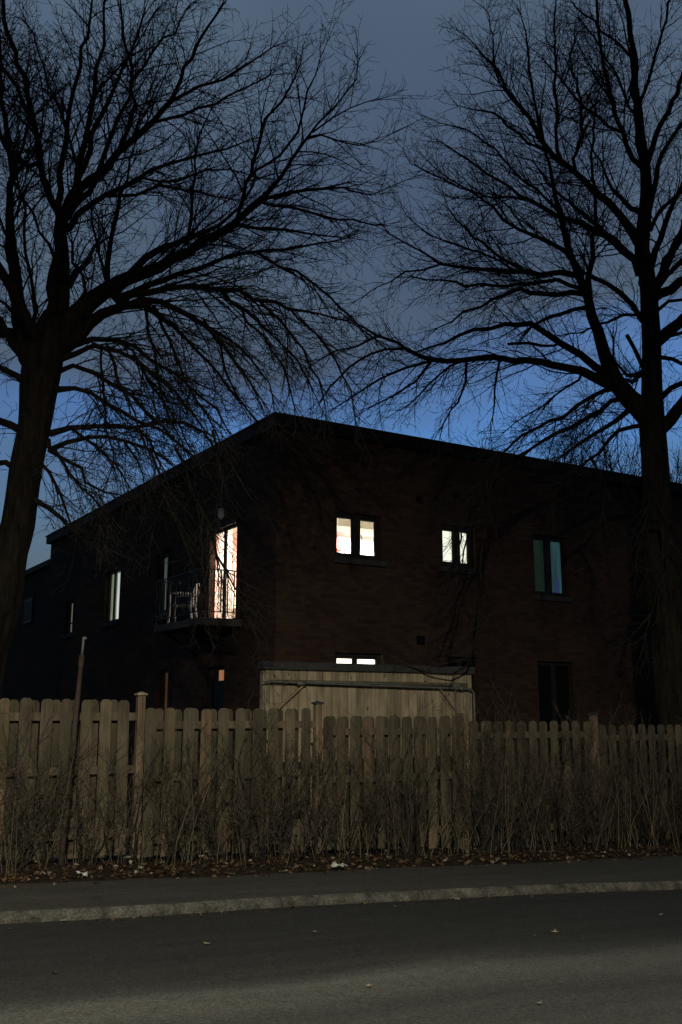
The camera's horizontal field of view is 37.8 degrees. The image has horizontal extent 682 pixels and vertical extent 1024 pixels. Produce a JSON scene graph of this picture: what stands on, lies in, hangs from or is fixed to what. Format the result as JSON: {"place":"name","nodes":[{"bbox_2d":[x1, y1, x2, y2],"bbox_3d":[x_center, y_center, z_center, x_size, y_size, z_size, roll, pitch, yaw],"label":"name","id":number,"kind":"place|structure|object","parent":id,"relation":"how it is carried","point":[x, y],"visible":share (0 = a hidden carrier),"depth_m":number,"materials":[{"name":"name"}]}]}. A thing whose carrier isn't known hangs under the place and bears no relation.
{"place":"outdoors","nodes":[
{"label":"outdoors","id":0,"kind":"place"},
{"bbox_2d":[10,766,653,854],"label":"yard","id":1,"kind":"structure","parent":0,"point":[130,807],"depth_m":17.16,"materials":[{"name":"brown plant"}]},
{"bbox_2d":[1,559,49,766],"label":"house","id":2,"kind":"structure","parent":1,"relation":"on","point":[23,673],"depth_m":36.70,"materials":[{"name":"brown brick"}]},
{"bbox_2d":[23,597,33,623],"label":"window","id":3,"kind":"structure","parent":2,"relation":"in","point":[29,603],"depth_m":37.00,"materials":[{"name":"glass"}]},
{"bbox_2d":[0,0,456,698],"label":"bare tree","id":4,"kind":"object","parent":1,"relation":"on","point":[50,338],"visible":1,"depth_m":14.39,"materials":[{"name":"brown plant"}]},
{"bbox_2d":[42,412,681,815],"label":"brick building","id":5,"kind":"structure","parent":1,"relation":"on","point":[348,564],"depth_m":21.39,"materials":[{"name":"brown brick"}]},
{"bbox_2d":[61,600,75,638],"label":"window","id":6,"kind":"structure","parent":5,"relation":"in","point":[69,634],"depth_m":29.81,"materials":[{"name":"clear glass"}]},
{"bbox_2d":[100,568,120,627],"bbox_3d":[-6.056,2.289,26.584,0.275,1.533,1.310,7,-13,-31],"label":"window","id":7,"kind":"structure","parent":5,"relation":"in","point":[112,615],"depth_m":26.76,"materials":[{"name":"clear glass"}]},
{"bbox_2d":[151,550,173,618],"bbox_3d":[-4.119,1.708,23.486,0.265,1.553,1.210,7,-13,-31],"label":"window","id":8,"kind":"structure","parent":5,"relation":"in","point":[167,573],"depth_m":23.75,"materials":[{"name":"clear glass"}]},
{"bbox_2d":[160,669,171,761],"bbox_3d":[-3.917,4.638,22.709,0.124,2.066,0.896,7,-13,-31],"label":"window","id":9,"kind":"structure","parent":5,"relation":"in","point":[168,672],"depth_m":23.05,"materials":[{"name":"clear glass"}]},
{"bbox_2d":[167,583,199,622],"bbox_3d":[-3.312,1.963,21.133,0.621,0.898,0.582,-1,-12,6],"label":"plastic chair","id":10,"kind":"object","parent":5,"relation":"on","point":[191,617],"visible":0.49,"depth_m":21.00,"materials":[{"name":"plastic"}]},
{"bbox_2d":[198,666,223,736],"bbox_3d":[-2.573,3.894,20.475,0.271,1.465,1.110,7,-13,-31],"label":"window","id":11,"kind":"structure","parent":5,"relation":"in","point":[215,690],"depth_m":20.78,"materials":[{"name":"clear glass"}]},
{"bbox_2d":[204,518,238,618],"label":"window","id":12,"kind":"structure","parent":5,"relation":"in","point":[226,558],"depth_m":21.26,"materials":[{"name":"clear glass"}]},
{"bbox_2d":[221,652,379,682],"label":"window","id":13,"kind":"structure","parent":5,"relation":"in","point":[352,658],"depth_m":19.52,"materials":[{"name":"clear glass"}]},
{"bbox_2d":[332,512,386,566],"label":"window","id":14,"kind":"structure","parent":5,"relation":"in","point":[357,538],"depth_m":20.05,"materials":[{"name":"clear glass"}]},
{"bbox_2d":[439,524,479,574],"bbox_3d":[2.458,0.772,21.105,1.100,1.095,0.255,7,-13,-31],"label":"window","id":15,"kind":"structure","parent":5,"relation":"in","point":[465,569],"depth_m":21.14,"materials":[{"name":"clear glass"}]},
{"bbox_2d":[447,657,480,747],"bbox_3d":[2.498,3.909,20.467,0.910,1.833,0.215,7,-13,-31],"label":"window","id":16,"kind":"structure","parent":5,"relation":"in","point":[472,660],"depth_m":20.72,"materials":[{"name":"clear glass"}]},
{"bbox_2d":[533,535,573,602],"bbox_3d":[4.711,1.249,22.428,1.200,1.600,0.267,7,-13,-31],"label":"window","id":17,"kind":"structure","parent":5,"relation":"in","point":[549,556],"depth_m":22.49,"materials":[{"name":"clear glass"}]},
{"bbox_2d":[538,662,573,767],"bbox_3d":[4.675,4.451,21.844,1.106,2.286,0.119,7,-13,-31],"label":"window","id":18,"kind":"structure","parent":5,"relation":"in","point":[555,680],"depth_m":21.99,"materials":[{"name":"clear glass"}]},
{"bbox_2d":[257,661,475,847],"bbox_3d":[0.467,3.632,14.768,3.772,2.713,0.289,6,-13,-29],"label":"plank enclosure","id":19,"kind":"object","parent":1,"relation":"on","point":[374,691],"visible":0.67,"depth_m":14.85,"materials":[{"name":"brown wood"}]},
{"bbox_2d":[458,409,641,474],"bbox_3d":[8.176,3.321,36.527,11.167,13.299,10.321,-9,-15,38],"label":"bare tree","id":20,"kind":"object","parent":1,"relation":"on","point":[603,440],"visible":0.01,"depth_m":33.61,"materials":[{"name":"brown plant"}]},
{"bbox_2d":[457,370,681,482],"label":"bare tree","id":21,"kind":"object","parent":1,"relation":"on","point":[604,465],"visible":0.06,"depth_m":34.78,"materials":[{"name":"brown plant"}]},
{"bbox_2d":[551,384,681,482],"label":"bare tree","id":22,"kind":"object","parent":1,"relation":"on","point":[676,463],"visible":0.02,"depth_m":35.66,"materials":[{"name":"brown plant"}]},
{"bbox_2d":[0,890,681,1023],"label":"road","id":23,"kind":"structure","parent":0,"point":[608,957],"depth_m":7.13,"materials":[{"name":"grey asphalt"}]},
{"bbox_2d":[0,880,681,923],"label":"kerb","id":24,"kind":"structure","parent":23,"relation":"on","point":[60,914],"depth_m":9.55,"materials":[{"name":"concrete"}]},
{"bbox_2d":[0,856,681,910],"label":"pavement","id":25,"kind":"structure","parent":0,"point":[124,892],"depth_m":10.48,"materials":[{"name":"concrete"}]},
{"bbox_2d":[0,836,681,883],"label":"planting strip","id":26,"kind":"object","parent":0,"point":[106,876],"visible":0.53,"depth_m":11.83,"materials":[{"name":"soil"}]},
{"bbox_2d":[0,698,101,873],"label":"bare shrub","id":27,"kind":"object","parent":26,"relation":"on","point":[24,850],"visible":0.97,"depth_m":10.55,"materials":[{"name":"brown plant"}]},
{"bbox_2d":[58,637,86,864],"bbox_3d":[-2.986,2.744,11.009,0.064,2.723,0.261,-5,-13,25],"label":"leaning pole","id":28,"kind":"object","parent":26,"relation":"on","point":[74,730],"visible":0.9,"depth_m":11.03,"materials":[{"name":"brown wood"}]},
{"bbox_2d":[76,871,87,876],"bbox_3d":[-2.655,3.702,10.224,0.127,0.056,0.066,34,-23,-27],"label":"paper scrap","id":29,"kind":"object","parent":26,"relation":"on","point":[84,874],"visible":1,"depth_m":10.21,"materials":[{"name":"white paper"}]},
{"bbox_2d":[0,710,178,868],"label":"bare shrub","id":30,"kind":"object","parent":26,"relation":"on","point":[78,822],"visible":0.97,"depth_m":10.95,"materials":[{"name":"brown plant"}]},
{"bbox_2d":[15,703,306,866],"bbox_3d":[-1.978,3.074,11.269,3.483,1.949,0.910,8,-14,-35],"label":"bare shrub","id":31,"kind":"object","parent":26,"relation":"on","point":[170,848],"visible":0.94,"depth_m":11.40,"materials":[{"name":"brown plant"}]},
{"bbox_2d":[136,689,351,862],"bbox_3d":[-1.112,3.146,11.792,2.626,2.071,1.104,6,-13,-29],"label":"bare shrub","id":32,"kind":"object","parent":26,"relation":"on","point":[272,840],"visible":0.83,"depth_m":11.83,"materials":[{"name":"brown plant"}]},
{"bbox_2d":[196,720,367,862],"bbox_3d":[-0.618,3.381,12.018,2.365,1.753,0.950,6,-13,-29],"label":"bare shrub","id":33,"kind":"object","parent":26,"relation":"on","point":[311,828],"visible":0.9,"depth_m":12.04,"materials":[{"name":"brown plant"}]},
{"bbox_2d":[330,862,346,866],"bbox_3d":[-0.051,4.103,11.566,0.116,0.050,0.283,1,-11,-42],"label":"paper scrap","id":34,"kind":"object","parent":26,"relation":"on","point":[334,864],"visible":1,"depth_m":11.56,"materials":[{"name":"white paper"}]},
{"bbox_2d":[0,720,678,877],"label":"dry stalks","id":35,"kind":"object","parent":26,"relation":"on","point":[220,817],"visible":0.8,"depth_m":12.31,"materials":[{"name":"plant"}]},
{"bbox_2d":[0,692,681,861],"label":"picket fence","id":36,"kind":"object","parent":26,"relation":"on","point":[113,717],"visible":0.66,"depth_m":12.38,"materials":[{"name":"brown wood"}]},
{"bbox_2d":[0,838,681,923],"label":"leaf litter","id":37,"kind":"object","parent":26,"relation":"on","point":[181,868],"visible":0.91,"depth_m":11.67,"materials":[{"name":"brown plant"}]},
{"bbox_2d":[306,711,453,858],"bbox_3d":[0.516,3.462,12.618,2.007,1.881,1.030,6,-13,-29],"label":"bare shrub","id":38,"kind":"object","parent":26,"relation":"on","point":[377,817],"visible":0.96,"depth_m":12.51,"materials":[{"name":"brown plant"}]},
{"bbox_2d":[319,690,487,858],"bbox_3d":[0.998,3.425,12.889,2.694,2.217,1.047,6,-13,-29],"label":"bare shrub","id":39,"kind":"object","parent":26,"relation":"on","point":[405,832],"visible":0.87,"depth_m":12.82,"materials":[{"name":"brown plant"}]},
{"bbox_2d":[275,0,681,839],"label":"bare tree","id":40,"kind":"object","parent":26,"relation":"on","point":[645,408],"visible":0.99,"depth_m":18.16,"materials":[{"name":"brown plant"}]},
{"bbox_2d":[430,677,573,854],"bbox_3d":[2.152,3.485,13.561,2.265,2.470,0.989,6,-13,-29],"label":"bare shrub","id":41,"kind":"object","parent":26,"relation":"on","point":[488,839],"visible":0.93,"depth_m":13.44,"materials":[{"name":"brown plant"}]},
{"bbox_2d":[460,695,601,851],"bbox_3d":[2.804,3.672,13.918,2.772,2.184,1.019,6,-13,-29],"label":"bare shrub","id":42,"kind":"object","parent":26,"relation":"on","point":[542,829],"visible":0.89,"depth_m":13.78,"materials":[{"name":"brown plant"}]},
{"bbox_2d":[524,694,639,850],"bbox_3d":[3.452,3.754,14.227,2.582,2.326,1.052,6,-13,-29],"label":"bare shrub","id":43,"kind":"object","parent":26,"relation":"on","point":[577,841],"visible":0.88,"depth_m":14.21,"materials":[{"name":"brown plant"}]},
{"bbox_2d":[545,706,681,848],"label":"bare shrub","id":44,"kind":"object","parent":26,"relation":"on","point":[636,806],"visible":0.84,"depth_m":14.73,"materials":[{"name":"brown plant"}]},
{"bbox_2d":[589,707,681,847],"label":"bare shrub","id":45,"kind":"object","parent":26,"relation":"on","point":[660,809],"visible":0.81,"depth_m":14.88,"materials":[{"name":"brown plant"}]},
{"bbox_2d":[641,712,681,843],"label":"bare shrub","id":46,"kind":"object","parent":26,"relation":"on","point":[676,813],"visible":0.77,"depth_m":15.20,"materials":[{"name":"brown plant"}]},
{"bbox_2d":[0,0,681,569],"label":"sky","id":47,"kind":"structure","parent":0,"point":[405,33],"materials":[{"name":"blue"}]}
]}

